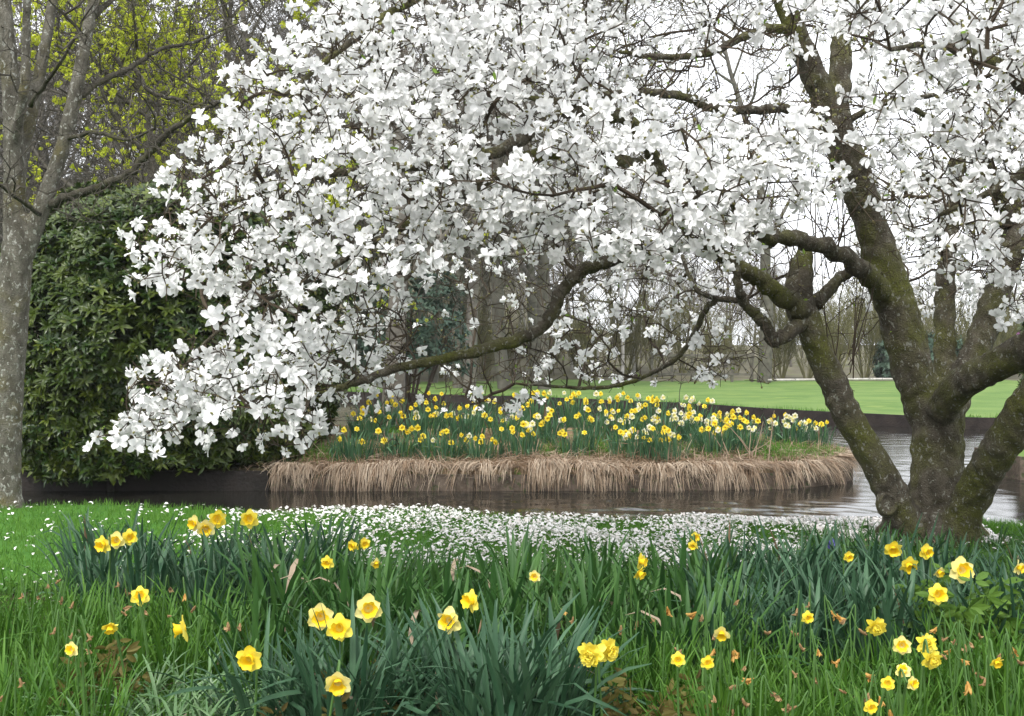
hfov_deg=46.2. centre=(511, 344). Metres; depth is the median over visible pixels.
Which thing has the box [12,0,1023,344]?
sky
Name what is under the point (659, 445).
daffodil clump
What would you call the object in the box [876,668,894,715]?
daffodil
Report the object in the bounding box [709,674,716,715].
withered daffodil
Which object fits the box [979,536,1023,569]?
daffodil clump
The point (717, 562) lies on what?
daffodil clump
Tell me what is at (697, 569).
daffodil clump
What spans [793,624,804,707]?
withered daffodil
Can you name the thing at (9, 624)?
daffodil clump
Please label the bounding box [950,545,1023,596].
daffodil clump
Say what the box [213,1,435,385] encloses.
bare tree
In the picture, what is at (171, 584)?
daffodil clump
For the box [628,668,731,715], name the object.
bronze plant
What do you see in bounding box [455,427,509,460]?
daffodil clump
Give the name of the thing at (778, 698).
withered daffodil
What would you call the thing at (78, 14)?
maple tree
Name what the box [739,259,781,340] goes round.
bare tree
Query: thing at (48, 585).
withered daffodil
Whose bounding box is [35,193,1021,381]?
hill
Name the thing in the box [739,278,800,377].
twiggy shrub
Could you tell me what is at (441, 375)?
twiggy shrub
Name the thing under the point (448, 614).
daffodil
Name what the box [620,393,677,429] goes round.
daffodil clump
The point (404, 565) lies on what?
daffodil clump
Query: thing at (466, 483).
timber edging
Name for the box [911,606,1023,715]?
grass clump
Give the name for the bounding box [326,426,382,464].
daffodil clump
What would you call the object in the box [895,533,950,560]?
daffodil clump
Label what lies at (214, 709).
daffodil clump
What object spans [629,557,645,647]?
daffodil
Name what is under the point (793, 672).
withered daffodil
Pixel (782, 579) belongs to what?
daffodil clump
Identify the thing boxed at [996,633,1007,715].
withered daffodil
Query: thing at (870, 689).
withered daffodil
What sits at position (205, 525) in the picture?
daffodil
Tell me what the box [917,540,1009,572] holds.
daffodil clump
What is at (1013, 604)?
daffodil clump
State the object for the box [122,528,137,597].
daffodil
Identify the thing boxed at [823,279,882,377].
twiggy shrub
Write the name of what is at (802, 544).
daffodil clump
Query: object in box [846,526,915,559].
daffodil clump
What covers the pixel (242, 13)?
bare tree
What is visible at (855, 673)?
daffodil clump
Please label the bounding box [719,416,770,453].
daffodil clump
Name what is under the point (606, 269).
bare tree
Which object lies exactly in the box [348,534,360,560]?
daffodil
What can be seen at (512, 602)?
daffodil clump
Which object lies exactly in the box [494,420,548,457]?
daffodil clump
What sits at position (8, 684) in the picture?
withered daffodil
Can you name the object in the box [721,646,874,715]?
daffodil clump
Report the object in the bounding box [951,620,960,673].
withered daffodil
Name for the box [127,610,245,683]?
daffodil clump
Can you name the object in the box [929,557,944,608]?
daffodil
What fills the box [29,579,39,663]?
withered daffodil
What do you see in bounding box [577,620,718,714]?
daffodil clump
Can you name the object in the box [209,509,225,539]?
daffodil
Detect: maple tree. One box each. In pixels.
[0,0,309,210]
[0,0,501,333]
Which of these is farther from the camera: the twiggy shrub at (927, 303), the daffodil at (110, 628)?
the twiggy shrub at (927, 303)
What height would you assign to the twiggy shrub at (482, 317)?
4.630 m
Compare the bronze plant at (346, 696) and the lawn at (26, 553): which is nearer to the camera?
the bronze plant at (346, 696)
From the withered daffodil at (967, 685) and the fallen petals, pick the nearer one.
the withered daffodil at (967, 685)
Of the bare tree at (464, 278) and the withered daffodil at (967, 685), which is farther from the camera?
the bare tree at (464, 278)
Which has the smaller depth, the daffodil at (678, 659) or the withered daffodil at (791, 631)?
the daffodil at (678, 659)
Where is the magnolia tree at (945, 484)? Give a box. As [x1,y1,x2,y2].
[83,0,1023,549]
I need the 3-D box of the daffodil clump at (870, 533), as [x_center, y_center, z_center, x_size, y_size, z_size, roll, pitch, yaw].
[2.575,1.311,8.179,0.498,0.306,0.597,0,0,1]
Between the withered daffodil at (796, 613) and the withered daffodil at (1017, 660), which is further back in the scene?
the withered daffodil at (796, 613)
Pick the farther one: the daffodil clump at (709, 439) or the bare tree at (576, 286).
the bare tree at (576, 286)
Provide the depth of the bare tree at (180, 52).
58.67 m
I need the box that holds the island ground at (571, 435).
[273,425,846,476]
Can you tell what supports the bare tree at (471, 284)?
on the lawn at (878, 397)
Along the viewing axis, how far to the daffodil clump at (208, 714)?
4.02 m
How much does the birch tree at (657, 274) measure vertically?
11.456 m
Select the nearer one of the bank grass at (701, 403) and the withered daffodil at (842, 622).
the withered daffodil at (842, 622)
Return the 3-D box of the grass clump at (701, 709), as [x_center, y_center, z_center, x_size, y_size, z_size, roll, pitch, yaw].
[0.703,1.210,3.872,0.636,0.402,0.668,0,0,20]
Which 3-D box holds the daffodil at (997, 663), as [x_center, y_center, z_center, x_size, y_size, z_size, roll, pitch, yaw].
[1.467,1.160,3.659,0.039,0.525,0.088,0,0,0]
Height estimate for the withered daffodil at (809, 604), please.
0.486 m
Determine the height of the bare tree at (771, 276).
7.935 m
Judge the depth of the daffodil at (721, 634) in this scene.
4.02 m
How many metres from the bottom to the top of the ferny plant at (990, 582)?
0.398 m
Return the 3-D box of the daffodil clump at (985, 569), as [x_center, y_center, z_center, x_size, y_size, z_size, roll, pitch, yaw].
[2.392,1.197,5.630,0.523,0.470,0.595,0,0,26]
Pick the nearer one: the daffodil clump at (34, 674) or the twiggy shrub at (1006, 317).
the daffodil clump at (34, 674)
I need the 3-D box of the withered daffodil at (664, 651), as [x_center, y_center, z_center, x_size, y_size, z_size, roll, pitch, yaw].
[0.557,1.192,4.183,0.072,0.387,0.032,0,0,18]
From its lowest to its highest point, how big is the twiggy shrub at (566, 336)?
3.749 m
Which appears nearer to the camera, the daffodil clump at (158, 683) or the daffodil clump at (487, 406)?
the daffodil clump at (158, 683)
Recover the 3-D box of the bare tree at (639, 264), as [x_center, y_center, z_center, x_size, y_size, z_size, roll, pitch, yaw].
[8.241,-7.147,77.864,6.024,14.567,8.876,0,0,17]
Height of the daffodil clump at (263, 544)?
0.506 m
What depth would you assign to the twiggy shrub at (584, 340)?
52.74 m
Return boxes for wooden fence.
[651,352,753,381]
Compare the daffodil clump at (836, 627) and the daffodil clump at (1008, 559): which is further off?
the daffodil clump at (1008, 559)
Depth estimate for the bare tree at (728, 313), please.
67.40 m
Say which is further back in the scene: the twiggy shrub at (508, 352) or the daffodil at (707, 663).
the twiggy shrub at (508, 352)
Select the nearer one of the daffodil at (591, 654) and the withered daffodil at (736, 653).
the daffodil at (591, 654)
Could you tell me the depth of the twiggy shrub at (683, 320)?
55.07 m
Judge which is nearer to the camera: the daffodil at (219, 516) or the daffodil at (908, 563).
the daffodil at (908, 563)
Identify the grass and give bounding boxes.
[231,428,862,491]
[348,389,997,417]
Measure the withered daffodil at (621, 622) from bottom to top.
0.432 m
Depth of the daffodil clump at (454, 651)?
4.06 m
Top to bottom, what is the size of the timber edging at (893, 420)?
0.362 m
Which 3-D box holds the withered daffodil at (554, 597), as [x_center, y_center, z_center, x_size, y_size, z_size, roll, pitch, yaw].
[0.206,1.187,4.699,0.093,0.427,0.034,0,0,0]
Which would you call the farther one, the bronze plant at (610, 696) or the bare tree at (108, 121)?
the bare tree at (108, 121)
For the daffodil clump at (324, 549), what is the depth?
6.89 m
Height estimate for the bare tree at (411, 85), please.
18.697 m
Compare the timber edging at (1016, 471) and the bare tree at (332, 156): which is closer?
the timber edging at (1016, 471)
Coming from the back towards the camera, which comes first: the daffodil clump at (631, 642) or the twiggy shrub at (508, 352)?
the twiggy shrub at (508, 352)
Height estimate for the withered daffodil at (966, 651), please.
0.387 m
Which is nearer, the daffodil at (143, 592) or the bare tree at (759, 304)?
the daffodil at (143, 592)
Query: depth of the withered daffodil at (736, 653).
4.12 m
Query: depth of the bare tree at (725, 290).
79.71 m
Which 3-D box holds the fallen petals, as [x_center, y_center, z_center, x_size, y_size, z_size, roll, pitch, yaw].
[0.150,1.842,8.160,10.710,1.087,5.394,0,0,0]
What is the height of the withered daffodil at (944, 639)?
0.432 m
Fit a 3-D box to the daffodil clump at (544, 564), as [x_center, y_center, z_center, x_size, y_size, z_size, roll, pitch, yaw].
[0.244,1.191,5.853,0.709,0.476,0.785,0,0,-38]
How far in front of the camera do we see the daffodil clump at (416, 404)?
17.32 m
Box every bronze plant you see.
[47,638,150,705]
[257,691,350,715]
[261,702,287,715]
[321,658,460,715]
[601,667,711,715]
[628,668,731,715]
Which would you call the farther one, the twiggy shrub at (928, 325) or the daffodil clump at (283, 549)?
the twiggy shrub at (928, 325)
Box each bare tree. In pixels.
[0,0,133,237]
[0,0,169,243]
[0,1,170,333]
[0,2,137,224]
[0,52,78,243]
[0,73,90,245]
[1,32,127,212]
[2,29,171,232]
[44,44,203,183]
[50,9,204,180]
[59,24,277,183]
[73,0,344,220]
[81,0,450,265]
[111,3,218,181]
[157,4,369,272]
[167,0,475,289]
[196,0,434,371]
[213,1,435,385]
[218,0,411,266]
[243,0,472,370]
[260,51,365,327]
[297,28,465,266]
[310,0,545,425]
[331,1,532,382]
[334,0,535,383]
[348,0,649,383]
[353,0,621,392]
[372,0,583,387]
[373,0,679,388]
[404,0,719,388]
[443,145,506,315]
[453,141,566,368]
[506,165,585,331]
[548,125,638,337]
[548,183,605,327]
[550,138,647,356]
[603,150,680,345]
[605,264,659,358]
[626,269,680,343]
[651,256,702,360]
[652,0,826,382]
[659,252,721,329]
[663,252,730,343]
[670,262,733,367]
[699,228,756,367]
[701,246,753,351]
[730,256,783,367]
[739,244,794,357]
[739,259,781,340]
[759,267,791,366]
[843,287,872,366]
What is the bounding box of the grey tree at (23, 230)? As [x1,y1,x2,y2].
[0,0,284,508]
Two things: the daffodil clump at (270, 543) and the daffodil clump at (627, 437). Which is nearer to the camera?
the daffodil clump at (270, 543)
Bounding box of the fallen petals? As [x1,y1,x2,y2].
[0,500,1023,608]
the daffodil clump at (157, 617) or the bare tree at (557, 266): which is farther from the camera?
the bare tree at (557, 266)
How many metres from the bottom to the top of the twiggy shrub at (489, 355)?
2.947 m
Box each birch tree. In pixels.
[450,146,616,321]
[464,212,573,374]
[467,141,601,374]
[483,139,566,365]
[484,127,615,370]
[505,171,685,378]
[509,168,622,304]
[548,113,737,373]
[571,80,701,376]
[612,148,694,359]
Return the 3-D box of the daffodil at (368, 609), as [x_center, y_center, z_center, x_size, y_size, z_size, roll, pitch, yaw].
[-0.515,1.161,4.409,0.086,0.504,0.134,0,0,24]
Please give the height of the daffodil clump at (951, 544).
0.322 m
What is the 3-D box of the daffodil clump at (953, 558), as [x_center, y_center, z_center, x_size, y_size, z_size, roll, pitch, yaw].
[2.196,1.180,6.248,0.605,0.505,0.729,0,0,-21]
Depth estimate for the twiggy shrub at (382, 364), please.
52.73 m
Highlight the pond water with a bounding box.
[22,400,1023,523]
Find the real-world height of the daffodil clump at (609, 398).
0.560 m
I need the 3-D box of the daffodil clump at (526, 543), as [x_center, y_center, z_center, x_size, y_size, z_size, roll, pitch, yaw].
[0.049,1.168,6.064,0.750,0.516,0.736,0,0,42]
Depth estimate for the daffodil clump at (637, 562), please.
7.17 m
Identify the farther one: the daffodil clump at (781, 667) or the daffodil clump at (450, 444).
the daffodil clump at (450, 444)
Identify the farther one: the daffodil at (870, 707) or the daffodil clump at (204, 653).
the daffodil clump at (204, 653)
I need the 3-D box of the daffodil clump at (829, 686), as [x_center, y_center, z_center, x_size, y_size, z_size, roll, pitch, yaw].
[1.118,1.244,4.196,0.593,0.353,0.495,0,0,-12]
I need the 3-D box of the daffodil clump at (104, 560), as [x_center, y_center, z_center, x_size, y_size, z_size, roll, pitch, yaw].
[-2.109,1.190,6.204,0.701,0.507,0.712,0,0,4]
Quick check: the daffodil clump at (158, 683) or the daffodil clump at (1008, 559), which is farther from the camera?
the daffodil clump at (1008, 559)
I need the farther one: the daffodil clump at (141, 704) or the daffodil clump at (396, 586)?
the daffodil clump at (396, 586)
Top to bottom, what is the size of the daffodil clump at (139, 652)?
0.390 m
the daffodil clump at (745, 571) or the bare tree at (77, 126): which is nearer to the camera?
the daffodil clump at (745, 571)
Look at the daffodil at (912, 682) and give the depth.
3.47 m
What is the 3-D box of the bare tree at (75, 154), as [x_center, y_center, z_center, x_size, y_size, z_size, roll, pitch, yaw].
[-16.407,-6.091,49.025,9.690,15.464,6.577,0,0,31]
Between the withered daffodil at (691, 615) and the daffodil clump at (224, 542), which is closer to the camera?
the withered daffodil at (691, 615)
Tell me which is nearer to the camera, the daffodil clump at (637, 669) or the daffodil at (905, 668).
the daffodil at (905, 668)
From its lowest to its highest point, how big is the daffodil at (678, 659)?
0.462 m
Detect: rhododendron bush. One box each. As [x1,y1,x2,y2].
[0,177,360,487]
[1016,302,1023,386]
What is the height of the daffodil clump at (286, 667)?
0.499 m
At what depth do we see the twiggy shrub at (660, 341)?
54.55 m
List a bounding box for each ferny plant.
[875,583,968,620]
[895,561,956,619]
[902,571,1011,652]
[915,577,1023,670]
[982,571,1023,611]
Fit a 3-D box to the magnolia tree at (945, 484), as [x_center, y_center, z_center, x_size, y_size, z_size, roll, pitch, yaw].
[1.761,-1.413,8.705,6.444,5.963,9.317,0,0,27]
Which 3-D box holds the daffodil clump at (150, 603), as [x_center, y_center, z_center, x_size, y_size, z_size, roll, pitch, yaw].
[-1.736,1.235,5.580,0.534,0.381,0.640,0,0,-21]
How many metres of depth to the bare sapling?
16.00 m
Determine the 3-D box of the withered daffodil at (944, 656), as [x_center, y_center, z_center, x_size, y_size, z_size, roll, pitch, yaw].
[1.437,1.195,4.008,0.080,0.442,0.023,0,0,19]
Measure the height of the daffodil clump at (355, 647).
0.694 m
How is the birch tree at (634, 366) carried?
on the hill
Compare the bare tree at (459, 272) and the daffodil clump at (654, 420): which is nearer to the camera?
the daffodil clump at (654, 420)
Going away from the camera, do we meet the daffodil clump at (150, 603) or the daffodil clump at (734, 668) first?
the daffodil clump at (734, 668)
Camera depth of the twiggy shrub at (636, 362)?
57.38 m
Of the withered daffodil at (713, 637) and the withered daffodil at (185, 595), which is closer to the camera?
the withered daffodil at (713, 637)
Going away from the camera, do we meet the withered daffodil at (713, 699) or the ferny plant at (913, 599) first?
the withered daffodil at (713, 699)
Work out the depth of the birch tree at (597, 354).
53.35 m
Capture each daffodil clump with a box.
[0,566,142,648]
[0,572,99,647]
[0,577,55,645]
[0,582,80,671]
[0,613,68,695]
[0,621,127,715]
[0,631,90,715]
[0,645,205,715]
[0,649,102,715]
[0,654,35,715]
[2,606,154,711]
[8,634,172,715]
[11,570,160,659]
[11,590,146,680]
[15,522,159,617]
[22,661,171,715]
[25,596,175,678]
[33,507,138,593]
[43,570,147,630]
[50,680,218,715]
[61,692,192,715]
[62,531,210,623]
[65,504,197,595]
[70,649,234,715]
[75,607,226,692]
[77,565,201,643]
[92,586,221,659]
[98,654,257,715]
[111,648,252,715]
[120,521,234,607]
[124,566,251,650]
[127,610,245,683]
[131,684,249,715]
[135,529,260,624]
[137,649,282,715]
[147,575,275,678]
[148,604,333,715]
[158,532,264,595]
[165,701,280,715]
[166,571,335,687]
[166,659,293,715]
[169,611,293,695]
[174,512,289,570]
[177,583,285,660]
[186,694,260,715]
[191,531,304,620]
[203,520,345,626]
[213,588,456,715]
[213,626,423,715]
[214,530,373,651]
[214,533,350,619]
[221,620,451,715]
[229,522,339,564]
[234,543,418,636]
[259,548,442,670]
[260,543,457,639]
[260,617,426,714]
[263,511,382,575]
[265,529,385,606]
[285,524,409,589]
[295,558,476,665]
[304,616,488,715]
[324,531,457,616]
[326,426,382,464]
[337,582,502,674]
[344,560,537,673]
[345,405,393,440]
[349,593,591,715]
[355,594,537,715]
[356,394,412,431]
[359,549,530,639]
[365,424,425,460]
[365,553,430,584]
[375,600,651,715]
[380,598,561,715]
[384,541,465,580]
[385,405,446,440]
[396,536,514,620]
[403,582,659,715]
[407,391,457,428]
[411,428,471,461]
[413,557,569,665]
[427,535,613,649]
[436,404,498,439]
[438,521,587,618]
[440,553,527,588]
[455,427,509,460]
[457,608,658,715]
[459,391,505,427]
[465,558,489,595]
[469,554,633,662]
[477,405,530,441]
[491,543,647,642]
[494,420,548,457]
[499,547,682,672]
[501,543,579,585]
[505,389,556,428]
[528,407,572,442]
[536,539,615,576]
[539,525,674,629]
[542,618,682,712]
[548,427,602,456]
[549,391,596,427]
[566,564,675,640]
[569,405,621,439]
[570,610,719,698]
[577,563,665,588]
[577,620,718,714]
[584,576,812,681]
[587,390,635,424]
[587,578,750,688]
[589,614,708,713]
[598,405,651,441]
[599,544,665,580]
[601,425,660,459]
[604,532,761,650]
[605,616,738,704]
[606,632,740,713]
[607,556,825,660]
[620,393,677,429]
[621,655,791,715]
[623,527,769,618]
[627,550,783,628]
[632,583,773,677]
[635,424,702,461]
[638,407,694,444]
[644,634,771,704]
[645,623,770,682]
[654,524,825,606]
[654,549,796,615]
[655,651,789,715]
[658,552,698,575]
[661,605,803,693]
[661,624,812,714]
[672,520,780,592]
[672,528,790,588]
[674,410,723,443]
[674,577,819,669]
[675,395,717,433]
[680,416,744,454]
[693,562,847,661]
[693,664,854,715]
[703,407,763,440]
[711,552,835,630]
[718,607,867,701]
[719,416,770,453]
[721,633,881,714]
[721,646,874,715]
[724,574,864,685]
[729,514,861,606]
[736,531,858,612]
[743,544,899,664]
[749,534,814,562]
[750,524,863,592]
[754,412,815,445]
[754,649,913,715]
[765,556,918,670]
[767,670,930,715]
[771,637,916,715]
[784,517,846,545]
[790,418,837,445]
[792,516,924,610]
[792,519,871,547]
[794,554,964,672]
[797,527,873,556]
[800,649,961,715]
[808,667,957,715]
[816,540,948,615]
[817,648,1003,715]
[819,617,952,695]
[826,517,886,550]
[829,534,881,561]
[837,533,1009,608]
[838,512,955,583]
[840,564,1022,665]
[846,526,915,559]
[846,528,971,600]
[855,516,924,547]
[870,531,1011,584]
[871,537,1021,597]
[890,596,1023,693]
[892,690,1003,715]
[894,560,1023,668]
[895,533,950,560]
[908,525,980,554]
[910,664,1023,715]
[914,562,1023,673]
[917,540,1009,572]
[919,541,1023,611]
[927,528,1010,565]
[940,676,1023,715]
[945,666,1023,715]
[948,625,1023,715]
[949,621,1023,708]
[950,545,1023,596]
[951,604,1022,696]
[960,552,1023,596]
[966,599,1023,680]
[968,520,1023,552]
[969,655,1023,715]
[970,537,1023,588]
[975,530,1013,562]
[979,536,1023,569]
[984,577,1023,648]
[996,545,1023,606]
[997,519,1023,544]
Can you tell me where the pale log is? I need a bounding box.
[768,378,892,380]
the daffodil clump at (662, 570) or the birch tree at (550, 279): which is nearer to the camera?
the daffodil clump at (662, 570)
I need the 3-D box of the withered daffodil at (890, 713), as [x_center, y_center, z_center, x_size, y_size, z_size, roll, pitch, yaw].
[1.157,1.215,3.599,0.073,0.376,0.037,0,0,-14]
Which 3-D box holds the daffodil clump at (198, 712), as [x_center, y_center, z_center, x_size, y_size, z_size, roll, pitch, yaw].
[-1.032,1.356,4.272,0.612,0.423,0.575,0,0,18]
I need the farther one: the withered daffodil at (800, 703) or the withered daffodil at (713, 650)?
the withered daffodil at (713, 650)
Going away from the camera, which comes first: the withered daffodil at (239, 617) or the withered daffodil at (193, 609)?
the withered daffodil at (239, 617)
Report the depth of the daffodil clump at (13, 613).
5.52 m
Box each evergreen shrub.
[345,264,477,424]
[871,331,964,377]
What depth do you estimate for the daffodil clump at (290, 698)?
4.14 m
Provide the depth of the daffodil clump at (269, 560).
6.05 m
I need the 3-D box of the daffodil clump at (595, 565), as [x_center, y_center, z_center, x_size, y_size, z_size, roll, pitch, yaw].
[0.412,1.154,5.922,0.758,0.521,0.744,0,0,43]
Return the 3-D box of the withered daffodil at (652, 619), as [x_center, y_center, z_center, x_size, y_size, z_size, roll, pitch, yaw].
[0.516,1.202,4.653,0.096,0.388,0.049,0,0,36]
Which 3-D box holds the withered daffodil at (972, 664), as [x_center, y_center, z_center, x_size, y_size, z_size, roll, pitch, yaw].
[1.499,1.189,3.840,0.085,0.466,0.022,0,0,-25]
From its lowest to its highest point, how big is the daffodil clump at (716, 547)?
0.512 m
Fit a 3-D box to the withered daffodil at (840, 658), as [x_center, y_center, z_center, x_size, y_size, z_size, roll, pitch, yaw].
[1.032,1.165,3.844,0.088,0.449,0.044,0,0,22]
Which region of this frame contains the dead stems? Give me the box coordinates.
[705,413,773,460]
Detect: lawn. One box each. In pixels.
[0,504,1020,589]
[345,379,1023,456]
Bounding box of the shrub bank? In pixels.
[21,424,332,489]
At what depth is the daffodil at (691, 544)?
5.84 m
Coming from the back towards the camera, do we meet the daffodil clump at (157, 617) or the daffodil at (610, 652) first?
the daffodil clump at (157, 617)
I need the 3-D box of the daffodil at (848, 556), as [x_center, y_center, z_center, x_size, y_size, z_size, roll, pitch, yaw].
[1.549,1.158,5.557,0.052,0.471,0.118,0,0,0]
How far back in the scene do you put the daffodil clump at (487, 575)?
6.75 m
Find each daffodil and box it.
[0,675,11,715]
[14,656,24,715]
[18,575,31,652]
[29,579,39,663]
[46,572,54,636]
[47,579,63,652]
[49,609,58,685]
[55,565,67,636]
[64,583,77,678]
[65,636,85,715]
[66,612,75,713]
[74,635,91,690]
[80,615,94,715]
[94,533,110,594]
[101,603,128,694]
[108,531,124,587]
[112,598,126,656]
[114,566,120,639]
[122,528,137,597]
[123,573,132,626]
[123,603,145,672]
[130,586,151,670]
[138,592,151,691]
[161,575,173,649]
[167,606,181,690]
[172,615,200,715]
[182,577,192,648]
[187,515,202,555]
[190,590,199,690]
[197,517,214,544]
[202,603,229,701]
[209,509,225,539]
[220,605,241,713]
[236,638,261,715]
[240,509,258,550]
[307,603,333,663]
[321,551,333,627]
[325,659,350,715]
[326,613,352,703]
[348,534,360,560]
[355,593,382,659]
[358,533,369,573]
[370,547,381,572]
[438,606,460,700]
[460,589,482,626]
[529,565,545,658]
[553,593,566,646]
[569,600,577,662]
[577,637,606,715]
[597,635,618,715]
[618,606,627,686]
[628,551,647,626]
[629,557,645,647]
[629,601,638,714]
[641,604,654,639]
[662,631,681,694]
[664,589,672,666]
[671,644,685,715]
[686,601,706,671]
[688,534,697,559]
[691,529,699,559]
[698,595,708,654]
[701,646,713,715]
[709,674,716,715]
[710,628,718,713]
[712,613,726,688]
[713,612,729,702]
[717,631,739,699]
[726,629,737,715]
[728,670,752,715]
[728,685,734,715]
[733,585,746,680]
[736,676,749,715]
[741,650,751,699]
[741,664,766,715]
[753,617,770,691]
[759,675,781,715]
[770,684,786,715]
[781,683,794,715]
[782,649,797,715]
[783,614,798,703]
[788,690,808,715]
[792,590,799,686]
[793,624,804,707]
[796,603,813,694]
[806,582,810,676]
[811,629,822,715]
[813,653,817,715]
[824,595,838,683]
[825,671,846,715]
[827,600,845,674]
[831,639,848,713]
[840,604,855,685]
[842,544,853,594]
[849,612,867,702]
[860,688,877,715]
[863,607,886,715]
[864,670,873,715]
[865,662,888,715]
[869,675,884,715]
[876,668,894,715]
[884,536,901,562]
[886,690,894,715]
[892,632,911,715]
[895,663,910,715]
[898,668,918,715]
[899,550,917,602]
[916,632,936,714]
[918,540,933,559]
[918,639,942,715]
[927,583,947,696]
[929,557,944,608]
[929,611,950,702]
[936,650,948,715]
[942,621,957,690]
[943,633,961,715]
[948,642,970,715]
[949,556,974,589]
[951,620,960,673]
[957,614,983,713]
[960,623,973,715]
[961,625,973,699]
[963,659,971,715]
[968,644,982,715]
[974,656,984,715]
[978,655,997,715]
[985,638,1002,715]
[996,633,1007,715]
[1005,628,1018,703]
[1006,556,1023,575]
[1009,643,1023,715]
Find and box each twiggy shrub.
[369,296,412,367]
[384,302,432,379]
[408,263,510,377]
[462,282,509,364]
[462,318,511,379]
[485,313,527,373]
[513,307,560,364]
[548,288,584,373]
[555,302,612,377]
[562,286,618,378]
[588,266,666,374]
[615,296,653,370]
[626,285,687,376]
[651,275,707,372]
[673,310,740,370]
[681,298,746,371]
[716,317,756,372]
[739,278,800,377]
[744,313,800,377]
[773,281,866,378]
[813,265,874,367]
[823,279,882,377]
[826,316,856,365]
[834,264,925,367]
[909,271,979,354]
[918,297,974,358]
[921,315,934,342]
[955,268,1021,348]
[956,309,971,352]
[959,287,1021,347]
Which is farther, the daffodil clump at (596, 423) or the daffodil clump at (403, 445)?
the daffodil clump at (596, 423)
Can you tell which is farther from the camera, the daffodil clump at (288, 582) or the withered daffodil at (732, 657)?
the daffodil clump at (288, 582)
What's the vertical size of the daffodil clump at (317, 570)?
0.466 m
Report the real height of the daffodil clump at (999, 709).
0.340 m
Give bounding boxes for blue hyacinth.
[828,538,834,560]
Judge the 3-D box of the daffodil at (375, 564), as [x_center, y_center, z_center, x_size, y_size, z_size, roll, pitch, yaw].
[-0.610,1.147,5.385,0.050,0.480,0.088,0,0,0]
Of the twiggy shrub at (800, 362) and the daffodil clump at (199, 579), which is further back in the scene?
the twiggy shrub at (800, 362)
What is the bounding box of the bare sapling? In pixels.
[675,370,689,430]
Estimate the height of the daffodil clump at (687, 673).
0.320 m
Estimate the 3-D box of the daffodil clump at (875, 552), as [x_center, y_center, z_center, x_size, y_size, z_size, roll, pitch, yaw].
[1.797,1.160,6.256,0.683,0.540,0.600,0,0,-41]
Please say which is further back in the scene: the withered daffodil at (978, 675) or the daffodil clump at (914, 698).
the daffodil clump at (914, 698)
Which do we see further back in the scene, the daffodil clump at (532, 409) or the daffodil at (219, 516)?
the daffodil clump at (532, 409)
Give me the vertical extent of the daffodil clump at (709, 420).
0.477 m
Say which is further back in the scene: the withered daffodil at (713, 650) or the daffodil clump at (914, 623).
the daffodil clump at (914, 623)
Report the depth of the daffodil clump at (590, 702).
4.21 m
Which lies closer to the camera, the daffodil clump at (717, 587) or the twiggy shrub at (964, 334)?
the daffodil clump at (717, 587)
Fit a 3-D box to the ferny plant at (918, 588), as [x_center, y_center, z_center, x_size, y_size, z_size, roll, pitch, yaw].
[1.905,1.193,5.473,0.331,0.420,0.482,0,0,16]
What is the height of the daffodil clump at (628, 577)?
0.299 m
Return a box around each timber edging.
[21,471,268,491]
[271,461,852,491]
[341,392,995,428]
[974,447,1023,479]
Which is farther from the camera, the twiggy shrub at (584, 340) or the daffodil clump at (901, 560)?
the twiggy shrub at (584, 340)
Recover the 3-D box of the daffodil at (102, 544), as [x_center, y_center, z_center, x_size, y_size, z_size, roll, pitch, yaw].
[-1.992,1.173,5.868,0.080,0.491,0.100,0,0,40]

